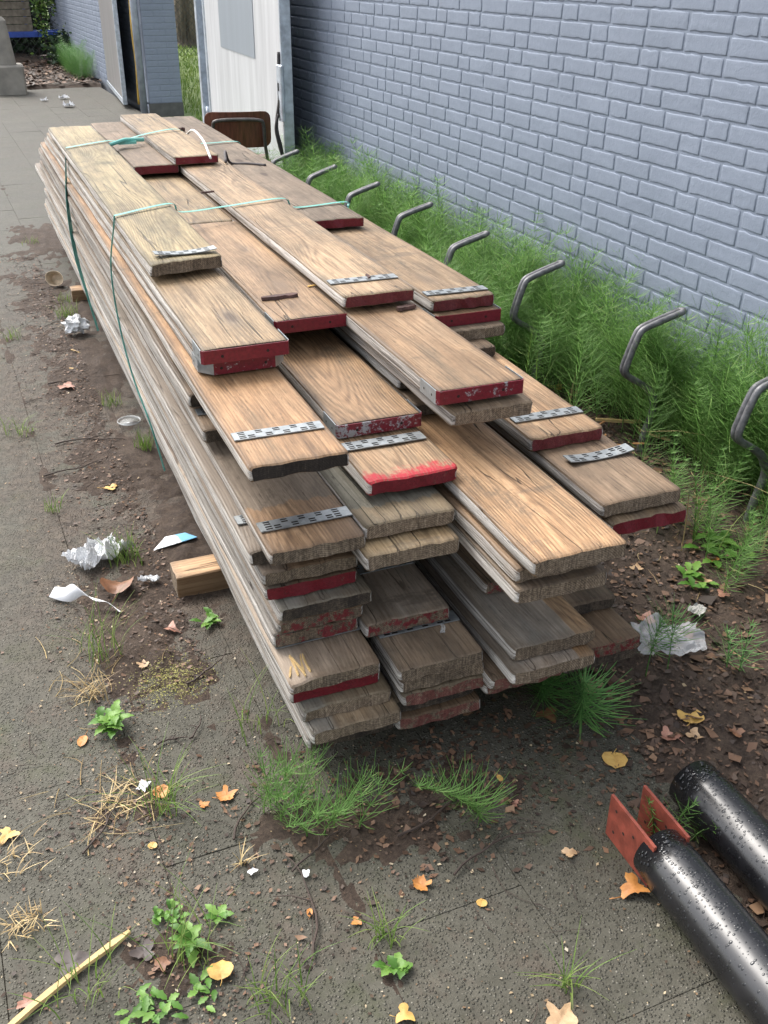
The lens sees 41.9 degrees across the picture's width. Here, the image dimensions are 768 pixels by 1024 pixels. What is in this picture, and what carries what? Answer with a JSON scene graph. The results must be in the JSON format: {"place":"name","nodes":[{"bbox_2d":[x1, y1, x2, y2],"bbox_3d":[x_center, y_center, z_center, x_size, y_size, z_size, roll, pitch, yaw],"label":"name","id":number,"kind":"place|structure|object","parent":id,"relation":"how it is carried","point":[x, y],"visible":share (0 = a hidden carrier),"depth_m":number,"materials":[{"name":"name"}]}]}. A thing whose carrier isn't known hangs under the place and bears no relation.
{"place":"outdoors","nodes":[
{"label":"outdoors","id":0,"kind":"place"},
{"bbox_2d":[14,53,101,89],"bbox_3d":[-6.936,-6.492,14.896,4.515,0.167,5.400,-11,31,-20],"label":"planting bed","id":1,"kind":"object","parent":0,"point":[54,86],"visible":0.37,"depth_m":14.32,"materials":[{"name":"soil"}]},
{"bbox_2d":[0,0,62,37],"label":"bench","id":2,"kind":"object","parent":1,"relation":"on","point":[25,28],"visible":0.66,"depth_m":16.05,"materials":[{"name":"blue metal"}]},
{"bbox_2d":[54,37,95,80],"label":"shrub","id":3,"kind":"object","parent":1,"relation":"on","point":[74,61],"visible":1,"depth_m":14.28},
{"bbox_2d":[45,2,201,120],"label":"lawn","id":4,"kind":"structure","parent":0,"point":[188,113],"depth_m":13.96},
{"bbox_2d":[174,0,196,47],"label":"tree","id":5,"kind":"object","parent":4,"relation":"on","point":[185,20],"visible":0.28,"depth_m":20.01,"materials":[{"name":"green plant"}]},
{"bbox_2d":[178,43,202,121],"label":"lawn grass","id":6,"kind":"structure","parent":0,"point":[185,80],"depth_m":14.56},
{"bbox_2d":[0,82,752,1023],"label":"pavement","id":7,"kind":"structure","parent":0,"point":[482,958],"depth_m":1.99,"materials":[{"name":"concrete"}]},
{"bbox_2d":[0,17,27,94],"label":"concrete bollard","id":8,"kind":"object","parent":7,"relation":"on","point":[12,79],"visible":0.97,"depth_m":12.59,"materials":[{"name":"concrete"}]},
{"bbox_2d":[8,929,130,1023],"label":"wood strip","id":9,"kind":"object","parent":7,"relation":"on","point":[26,1012],"visible":0.9,"depth_m":1.70,"materials":[{"name":"wood"}]},
{"bbox_2d":[7,901,139,1020],"bbox_3d":[-0.514,0.755,1.674,0.212,0.116,0.229,-5,29,-9],"label":"grass tuft","id":10,"kind":"object","parent":7,"relation":"on","point":[88,987],"visible":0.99,"depth_m":1.69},
{"bbox_2d":[61,533,135,569],"bbox_3d":[-0.822,0.102,2.889,0.106,0.057,0.184,21,35,33],"label":"foil sheet","id":11,"kind":"object","parent":7,"relation":"on","point":[90,554],"visible":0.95,"depth_m":2.87,"materials":[{"name":"silver metal"}]},
{"bbox_2d":[88,699,133,738],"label":"leafy weed","id":12,"kind":"object","parent":7,"relation":"on","point":[111,719],"visible":1,"depth_m":2.25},
{"bbox_2d":[114,983,178,1023],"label":"leafy weed","id":13,"kind":"object","parent":7,"relation":"on","point":[143,1006],"visible":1,"depth_m":1.66,"materials":[{"name":"plant"}]},
{"bbox_2d":[77,846,240,1000],"bbox_3d":[-0.350,0.719,1.716,0.234,0.141,0.239,25,37,37],"label":"grass tuft","id":14,"kind":"object","parent":7,"relation":"on","point":[182,936],"visible":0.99,"depth_m":1.74,"materials":[{"name":"plant"}]},
{"bbox_2d":[167,965,217,1018],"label":"leafy weed","id":15,"kind":"object","parent":7,"relation":"on","point":[195,982],"visible":1,"depth_m":1.69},
{"bbox_2d":[236,736,326,813],"bbox_3d":[-0.208,0.544,2.055,0.155,0.130,0.197,14,32,23],"label":"horsetail plant","id":16,"kind":"object","parent":7,"relation":"on","point":[277,795],"visible":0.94,"depth_m":2.05,"materials":[{"name":"plant"}]},
{"bbox_2d":[234,930,341,1023],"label":"grass tuft","id":17,"kind":"object","parent":7,"relation":"on","point":[270,996],"visible":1,"depth_m":1.67,"materials":[{"name":"plant"}]},
{"bbox_2d":[0,272,766,1023],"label":"debris crumbs","id":18,"kind":"object","parent":7,"relation":"on","point":[256,820],"visible":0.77,"depth_m":1.98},
{"bbox_2d":[18,416,767,855],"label":"straw litter","id":19,"kind":"object","parent":7,"relation":"on","point":[156,750],"visible":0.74,"depth_m":2.11,"materials":[{"name":"beige plant"}]},
{"bbox_2d":[408,753,517,827],"bbox_3d":[0.160,0.564,1.995,0.210,0.157,0.167,8,30,13],"label":"horsetail plant","id":20,"kind":"object","parent":7,"relation":"on","point":[468,801],"visible":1,"depth_m":1.98,"materials":[{"name":"plant"}]},
{"bbox_2d":[502,669,593,717],"bbox_3d":[0.365,0.403,2.340,0.250,0.109,0.234,-11,31,-20],"label":"horsetail plant","id":21,"kind":"object","parent":7,"relation":"on","point":[543,685],"visible":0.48,"depth_m":2.32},
{"bbox_2d":[521,661,640,736],"bbox_3d":[0.446,0.430,2.265,0.290,0.134,0.283,-11,31,-20],"label":"horsetail plant","id":22,"kind":"object","parent":7,"relation":"on","point":[580,702],"visible":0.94,"depth_m":2.26,"materials":[{"name":"plant"}]},
{"bbox_2d":[605,785,767,1023],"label":"steel pipe","id":23,"kind":"object","parent":7,"relation":"on","point":[722,930],"visible":1,"depth_m":1.76,"materials":[{"name":"metal"}]},
{"bbox_2d":[669,760,767,910],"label":"steel pipe","id":24,"kind":"object","parent":7,"relation":"on","point":[738,841],"visible":1,"depth_m":1.91,"materials":[{"name":"metal"}]},
{"bbox_2d":[0,183,767,1022],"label":"soil","id":25,"kind":"structure","parent":0,"point":[98,365],"depth_m":2.62,"materials":[{"name":"soil"}]},
{"bbox_2d":[70,285,86,301],"bbox_3d":[-1.111,-1.186,5.254,1.022,0.079,0.094,-11,31,-19],"label":"timber bearer","id":26,"kind":"object","parent":25,"relation":"on","point":[77,293],"visible":0.18,"depth_m":5.06,"materials":[{"name":"brown wood"}]},
{"bbox_2d":[63,247,400,749],"bbox_3d":[-0.958,-0.627,4.037,0.207,0.039,4.811,-11,31,-20],"label":"scaffold plank","id":27,"kind":"object","parent":26,"relation":"on","point":[337,726],"visible":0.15,"depth_m":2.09,"materials":[{"name":"brown wood"}]},
{"bbox_2d":[294,671,390,721],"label":"scaffold plank","id":28,"kind":"object","parent":27,"relation":"on","point":[353,699],"visible":0.14,"depth_m":2.10,"materials":[{"name":"brown wood"}]},
{"bbox_2d":[48,215,378,702],"bbox_3d":[-1.002,-0.711,4.035,0.203,0.038,4.797,-11,31,-19],"label":"scaffold plank","id":29,"kind":"object","parent":28,"relation":"on","point":[339,687],"visible":0.16,"depth_m":2.13,"materials":[{"name":"brown wood"}]},
{"bbox_2d":[44,203,379,693],"bbox_3d":[-1.010,-0.748,4.016,0.205,0.041,4.848,-11,31,-19],"label":"scaffold plank","id":30,"kind":"object","parent":29,"relation":"on","point":[338,658],"visible":0.28,"depth_m":2.11,"materials":[{"name":"brown wood"}]},
{"bbox_2d":[45,198,357,646],"bbox_3d":[-1.017,-0.789,4.008,0.196,0.038,4.662,-11,31,-20],"label":"scaffold plank","id":31,"kind":"object","parent":30,"relation":"on","point":[328,629],"visible":0.23,"depth_m":2.48,"materials":[{"name":"brown wood"}]},
{"bbox_2d":[44,188,362,633],"bbox_3d":[-1.026,-0.847,4.022,0.196,0.038,4.778,-11,31,-19],"label":"scaffold plank","id":32,"kind":"object","parent":31,"relation":"on","point":[280,627],"visible":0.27,"depth_m":2.42,"materials":[{"name":"brown wood"}]},
{"bbox_2d":[47,190,371,621],"bbox_3d":[-1.001,-0.867,3.969,0.205,0.037,4.726,-11,31,-19],"label":"scaffold plank","id":33,"kind":"object","parent":32,"relation":"on","point":[358,591],"visible":0.13,"depth_m":2.06,"materials":[{"name":"brown wood"}]},
{"bbox_2d":[67,228,356,599],"bbox_3d":[-1.013,-0.892,3.936,0.204,0.038,4.648,-11,31,-19],"label":"scaffold plank","id":34,"kind":"object","parent":33,"relation":"on","point":[304,586],"visible":0.13,"depth_m":2.06,"materials":[{"name":"brown wood"}]},
{"bbox_2d":[253,551,356,585],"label":"scaffold plank","id":35,"kind":"object","parent":34,"relation":"on","point":[268,574],"visible":0.12,"depth_m":2.02,"materials":[{"name":"brown wood"}]},
{"bbox_2d":[35,163,268,565],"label":"scaffold plank","id":36,"kind":"object","parent":35,"relation":"on","point":[238,526],"visible":0.28,"depth_m":2.55,"materials":[{"name":"brown wood"}]},
{"bbox_2d":[39,160,364,565],"bbox_3d":[-0.976,-0.942,3.773,0.201,0.041,4.531,-11,31,-19],"label":"scaffold plank","id":37,"kind":"object","parent":36,"relation":"on","point":[298,517],"visible":0.49,"depth_m":2.06,"materials":[{"name":"brown wood"}]},
{"bbox_2d":[40,156,222,442],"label":"scaffold plank","id":38,"kind":"object","parent":37,"relation":"on","point":[205,427],"visible":0.14,"depth_m":2.53,"materials":[{"name":"brown wood"}]},
{"bbox_2d":[38,147,200,407],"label":"scaffold plank","id":39,"kind":"object","parent":38,"relation":"on","point":[178,379],"visible":0.25,"depth_m":2.89,"materials":[{"name":"brown wood"}]},
{"bbox_2d":[40,142,348,481],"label":"scaffold plank","id":40,"kind":"object","parent":39,"relation":"on","point":[268,423],"visible":0.65,"depth_m":2.11,"materials":[{"name":"brown wood"}]},
{"bbox_2d":[44,137,284,374],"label":"scaffold plank","id":41,"kind":"object","parent":40,"relation":"on","point":[241,365],"visible":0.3,"depth_m":2.46,"materials":[{"name":"brown wood"}]},
{"bbox_2d":[47,133,288,364],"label":"scaffold plank","id":42,"kind":"object","parent":41,"relation":"on","point":[216,316],"visible":0.56,"depth_m":2.45,"materials":[{"name":"brown wood"}]},
{"bbox_2d":[48,126,221,276],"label":"scaffold plank","id":43,"kind":"object","parent":42,"relation":"on","point":[161,240],"visible":0.98,"depth_m":3.23,"materials":[{"name":"brown wood"}]},
{"bbox_2d":[65,129,239,330],"bbox_3d":[-1.051,-1.368,4.701,0.171,0.758,1.108,18,34,29],"label":"packing strap","id":44,"kind":"object","parent":43,"relation":"attached to","point":[131,140],"visible":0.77,"depth_m":4.35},
{"bbox_2d":[110,198,349,470],"bbox_3d":[-0.535,-0.716,3.538,0.282,0.773,1.041,19,34,30],"label":"packing strap","id":45,"kind":"object","parent":43,"relation":"attached to","point":[348,204],"visible":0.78,"depth_m":3.27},
{"bbox_2d":[60,725,222,825],"bbox_3d":[-0.455,0.537,2.029,0.288,0.157,0.264,7,29,11],"label":"grass tuft","id":46,"kind":"object","parent":25,"relation":"on","point":[165,798],"visible":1,"depth_m":2.03,"materials":[{"name":"plant"}]},
{"bbox_2d":[169,921,212,967],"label":"leafy weed","id":47,"kind":"object","parent":25,"relation":"on","point":[192,933],"visible":0.81,"depth_m":1.76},
{"bbox_2d":[170,554,228,597],"bbox_3d":[-0.105,0.103,2.928,1.022,0.080,0.092,-11,31,-19],"label":"timber bearer","id":48,"kind":"object","parent":25,"relation":"on","point":[197,575],"visible":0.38,"depth_m":2.75,"materials":[{"name":"brown wood"}]},
{"bbox_2d":[395,689,479,729],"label":"scaffold plank","id":49,"kind":"object","parent":48,"relation":"on","point":[470,702],"visible":0.1,"depth_m":2.19,"materials":[{"name":"brown wood"}]},
{"bbox_2d":[381,672,472,711],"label":"scaffold plank","id":50,"kind":"object","parent":49,"relation":"on","point":[431,702],"visible":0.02,"depth_m":2.18,"materials":[{"name":"brown wood"}]},
{"bbox_2d":[360,629,483,705],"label":"scaffold plank","id":51,"kind":"object","parent":50,"relation":"on","point":[424,695],"visible":0.09,"depth_m":2.15,"materials":[{"name":"brown wood"}]},
{"bbox_2d":[366,637,483,692],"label":"scaffold plank","id":52,"kind":"object","parent":51,"relation":"on","point":[425,681],"visible":0.1,"depth_m":2.13,"materials":[{"name":"brown wood"}]},
{"bbox_2d":[370,608,482,681],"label":"scaffold plank","id":53,"kind":"object","parent":52,"relation":"on","point":[450,643],"visible":0.24,"depth_m":2.13,"materials":[{"name":"brown wood"}]},
{"bbox_2d":[356,559,448,636],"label":"scaffold plank","id":54,"kind":"object","parent":53,"relation":"on","point":[406,595],"visible":0.15,"depth_m":2.20,"materials":[{"name":"brown wood"}]},
{"bbox_2d":[562,647,636,673],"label":"scaffold plank","id":55,"kind":"object","parent":48,"relation":"on","point":[625,654],"visible":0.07,"depth_m":2.33,"materials":[{"name":"brown wood"}]},
{"bbox_2d":[580,607,639,657],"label":"scaffold plank","id":56,"kind":"object","parent":55,"relation":"on","point":[615,632],"visible":0.07,"depth_m":2.32,"materials":[{"name":"brown wood"}]},
{"bbox_2d":[561,585,615,613],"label":"scaffold plank","id":57,"kind":"object","parent":56,"relation":"on","point":[585,601],"visible":0.06,"depth_m":2.39,"materials":[{"name":"brown wood"}]},
{"bbox_2d":[204,111,270,160],"bbox_3d":[-0.940,-2.248,6.513,0.410,0.704,0.458,-5,29,-9],"label":"school chair","id":58,"kind":"object","parent":25,"relation":"on","point":[250,129],"visible":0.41,"depth_m":6.24,"materials":[{"name":"brown wood"}]},
{"bbox_2d":[248,738,408,836],"bbox_3d":[-0.120,0.574,1.982,0.290,0.149,0.264,16,33,26],"label":"horsetail plant","id":59,"kind":"object","parent":25,"relation":"on","point":[339,810],"visible":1,"depth_m":1.99,"materials":[{"name":"plant"}]},
{"bbox_2d":[1,258,764,1023],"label":"fine twigs","id":60,"kind":"object","parent":25,"relation":"on","point":[223,668],"visible":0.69,"depth_m":2.44,"materials":[{"name":"brown plant"}]},
{"bbox_2d":[0,60,767,1023],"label":"leaf litter","id":61,"kind":"object","parent":25,"relation":"on","point":[672,724],"visible":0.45,"depth_m":2.27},
{"bbox_2d":[248,126,767,555],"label":"horsetail bed","id":62,"kind":"object","parent":25,"relation":"on","point":[584,345],"visible":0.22,"depth_m":3.81,"materials":[{"name":"green plant"}]},
{"bbox_2d":[510,260,564,378],"bbox_3d":[0.599,-0.715,3.998,0.222,0.564,0.042,-11,31,-20],"label":"bicycle stand","id":63,"kind":"object","parent":25,"relation":"on","point":[526,280],"visible":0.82,"depth_m":3.89,"materials":[{"name":"grey metal"}]},
{"bbox_2d":[620,307,686,451],"bbox_3d":[0.911,-0.426,3.477,0.222,0.564,0.042,-9,30,-17],"label":"bicycle stand","id":64,"kind":"object","parent":25,"relation":"on","point":[640,330],"visible":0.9,"depth_m":3.37,"materials":[{"name":"grey metal"}]},
{"bbox_2d":[678,443,767,546],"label":"horsetail plant","id":65,"kind":"object","parent":25,"relation":"on","point":[764,514],"visible":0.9,"depth_m":2.98,"materials":[{"name":"plant"}]},
{"bbox_2d":[688,483,767,593],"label":"horsetail plant","id":66,"kind":"object","parent":25,"relation":"on","point":[747,548],"visible":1,"depth_m":2.78,"materials":[{"name":"plant"}]},
{"bbox_2d":[731,376,767,521],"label":"bicycle stand","id":67,"kind":"object","parent":25,"relation":"on","point":[757,389],"visible":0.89,"depth_m":2.94,"materials":[{"name":"grey metal"}]},
{"label":"ground","id":68,"kind":"structure","parent":0,"visible":0},
{"bbox_2d":[0,0,52,55],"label":"hedge","id":69,"kind":"object","parent":68,"relation":"on","point":[31,45],"visible":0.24,"depth_m":17.97,"materials":[{"name":"green plant"}]},
{"bbox_2d":[48,0,183,116],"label":"gate pier wall","id":70,"kind":"structure","parent":68,"relation":"on","point":[156,59],"depth_m":11.28,"materials":[{"name":"grey paint"}]},
{"bbox_2d":[98,0,127,104],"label":"gate leaf","id":71,"kind":"object","parent":70,"relation":"attached to","point":[108,12],"visible":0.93,"depth_m":11.91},
{"bbox_2d":[194,0,209,122],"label":"gate post","id":72,"kind":"object","parent":68,"relation":"on","point":[201,54],"visible":0.56,"depth_m":8.67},
{"bbox_2d":[201,0,295,169],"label":"gate leaf","id":73,"kind":"object","parent":72,"relation":"attached to","point":[245,41],"visible":0.7,"depth_m":6.95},
{"bbox_2d":[290,0,767,471],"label":"brick wall","id":74,"kind":"structure","parent":68,"relation":"on","point":[637,128],"depth_m":3.96,"materials":[{"name":"brick"}]},
{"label":"scaffold plank","id":75,"kind":"object","parent":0,"visible":0},
{"bbox_2d":[352,524,458,570],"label":"scaffold plank","id":76,"kind":"object","parent":75,"relation":"on","point":[373,554],"visible":0.12,"depth_m":1.99,"materials":[{"name":"brown wood"}]},
{"bbox_2d":[317,466,454,539],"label":"scaffold plank","id":77,"kind":"object","parent":76,"relation":"on","point":[384,514],"visible":0.16,"depth_m":2.04,"materials":[{"name":"brown wood"}]},
{"bbox_2d":[276,366,456,495],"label":"scaffold plank","id":78,"kind":"object","parent":77,"relation":"on","point":[400,460],"visible":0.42,"depth_m":2.12,"materials":[{"name":"brown wood"}]},
{"bbox_2d":[277,328,421,438],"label":"scaffold plank","id":79,"kind":"object","parent":78,"relation":"on","point":[343,389],"visible":0.26,"depth_m":2.38,"materials":[{"name":"brown wood"}]},
{"label":"scaffold plank","id":80,"kind":"object","parent":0,"visible":0},
{"bbox_2d":[140,173,231,224],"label":"scaffold plank","id":81,"kind":"object","parent":80,"relation":"on","point":[179,192],"visible":0.29,"depth_m":3.78,"materials":[{"name":"brown wood"}]},
{"bbox_2d":[91,122,178,174],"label":"scaffold plank","id":82,"kind":"object","parent":81,"relation":"on","point":[143,158],"visible":0.69,"depth_m":4.38,"materials":[{"name":"brown wood"}]},
{"bbox_2d":[191,221,346,333],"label":"scaffold plank","id":83,"kind":"object","parent":80,"relation":"on","point":[253,269],"visible":0.77,"depth_m":2.81,"materials":[{"name":"brown wood"}]},
{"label":"scaffold plank","id":84,"kind":"object","parent":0,"visible":0},
{"bbox_2d":[480,673,560,693],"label":"scaffold plank","id":85,"kind":"object","parent":84,"relation":"on","point":[485,689],"visible":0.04,"depth_m":2.19,"materials":[{"name":"brown wood"}]},
{"bbox_2d":[468,631,565,689],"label":"scaffold plank","id":86,"kind":"object","parent":85,"relation":"on","point":[494,677],"visible":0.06,"depth_m":2.15,"materials":[{"name":"brown wood"}]},
{"bbox_2d":[413,559,594,684],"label":"scaffold plank","id":87,"kind":"object","parent":86,"relation":"on","point":[528,670],"visible":0.19,"depth_m":2.14,"materials":[{"name":"brown wood"}]},
{"bbox_2d":[426,554,594,660],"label":"scaffold plank","id":88,"kind":"object","parent":87,"relation":"on","point":[522,631],"visible":0.17,"depth_m":2.19,"materials":[{"name":"brown wood"}]},
{"bbox_2d":[449,543,502,593],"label":"scaffold plank","id":89,"kind":"object","parent":88,"relation":"on","point":[475,571],"visible":0.03,"depth_m":2.29,"materials":[{"name":"brown wood"}]},
{"label":"scaffold plank","id":90,"kind":"object","parent":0,"visible":0},
{"bbox_2d":[447,520,606,603],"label":"scaffold plank","id":91,"kind":"object","parent":90,"relation":"on","point":[569,582],"visible":0.19,"depth_m":1.94,"materials":[{"name":"brown wood"}]},
{"bbox_2d":[432,483,598,582],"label":"scaffold plank","id":92,"kind":"object","parent":91,"relation":"on","point":[493,548],"visible":0.04,"depth_m":1.98,"materials":[{"name":"brown wood"}]},
{"bbox_2d":[417,414,625,576],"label":"scaffold plank","id":93,"kind":"object","parent":92,"relation":"on","point":[532,518],"visible":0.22,"depth_m":2.02,"materials":[{"name":"brown wood"}]},
{"bbox_2d":[328,328,435,415],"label":"scaffold plank","id":94,"kind":"object","parent":93,"relation":"on","point":[415,400],"visible":0.02,"depth_m":2.42,"materials":[{"name":"brown wood"}]},
{"bbox_2d":[330,327,407,388],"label":"scaffold plank","id":95,"kind":"object","parent":94,"relation":"on","point":[374,363],"visible":0.02,"depth_m":2.57,"materials":[{"name":"brown wood"}]},
{"bbox_2d":[339,326,532,425],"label":"scaffold plank","id":96,"kind":"object","parent":95,"relation":"on","point":[482,410],"visible":0.18,"depth_m":2.18,"materials":[{"name":"brown wood"}]},
{"bbox_2d":[177,171,523,405],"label":"scaffold plank","id":97,"kind":"object","parent":96,"relation":"on","point":[433,359],"visible":0.35,"depth_m":2.32,"materials":[{"name":"brown wood"}]},
{"bbox_2d":[179,157,413,307],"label":"scaffold plank","id":98,"kind":"object","parent":97,"relation":"on","point":[333,267],"visible":0.83,"depth_m":3.04,"materials":[{"name":"brown wood"}]},
{"bbox_2d":[120,113,217,164],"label":"scaffold plank","id":99,"kind":"object","parent":98,"relation":"on","point":[174,145],"visible":0.97,"depth_m":4.48,"materials":[{"name":"brown wood"}]},
{"label":"scaffold plank","id":100,"kind":"object","parent":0,"visible":0},
{"bbox_2d":[484,422,686,534],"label":"scaffold plank","id":101,"kind":"object","parent":100,"relation":"on","point":[647,518],"visible":0.06,"depth_m":2.16,"materials":[{"name":"brown wood"}]},
{"bbox_2d":[485,421,680,517],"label":"scaffold plank","id":102,"kind":"object","parent":101,"relation":"on","point":[604,476],"visible":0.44,"depth_m":2.23,"materials":[{"name":"brown wood"}]},
{"bbox_2d":[491,352,602,451],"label":"scaffold plank","id":103,"kind":"object","parent":102,"relation":"on","point":[551,420],"visible":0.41,"depth_m":2.39,"materials":[{"name":"brown wood"}]},
{"bbox_2d":[468,338,494,355],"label":"scaffold plank","id":104,"kind":"object","parent":103,"relation":"on","point":[485,346],"visible":0.04,"depth_m":2.77,"materials":[{"name":"brown wood"}]},
{"bbox_2d":[449,320,504,339],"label":"scaffold plank","id":105,"kind":"object","parent":104,"relation":"on","point":[481,330],"visible":0.1,"depth_m":2.81,"materials":[{"name":"brown wood"}]},
{"bbox_2d":[410,300,500,326],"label":"scaffold plank","id":106,"kind":"object","parent":105,"relation":"on","point":[465,316],"visible":0.11,"depth_m":2.82,"materials":[{"name":"brown wood"}]},
{"bbox_2d":[326,216,493,311],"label":"scaffold plank","id":107,"kind":"object","parent":106,"relation":"on","point":[437,285],"visible":0.51,"depth_m":3.05,"materials":[{"name":"brown wood"}]},
{"bbox_2d":[162,116,363,228],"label":"scaffold plank","id":108,"kind":"object","parent":107,"relation":"on","point":[277,181],"visible":0.72,"depth_m":4.06,"materials":[{"name":"brown wood"}]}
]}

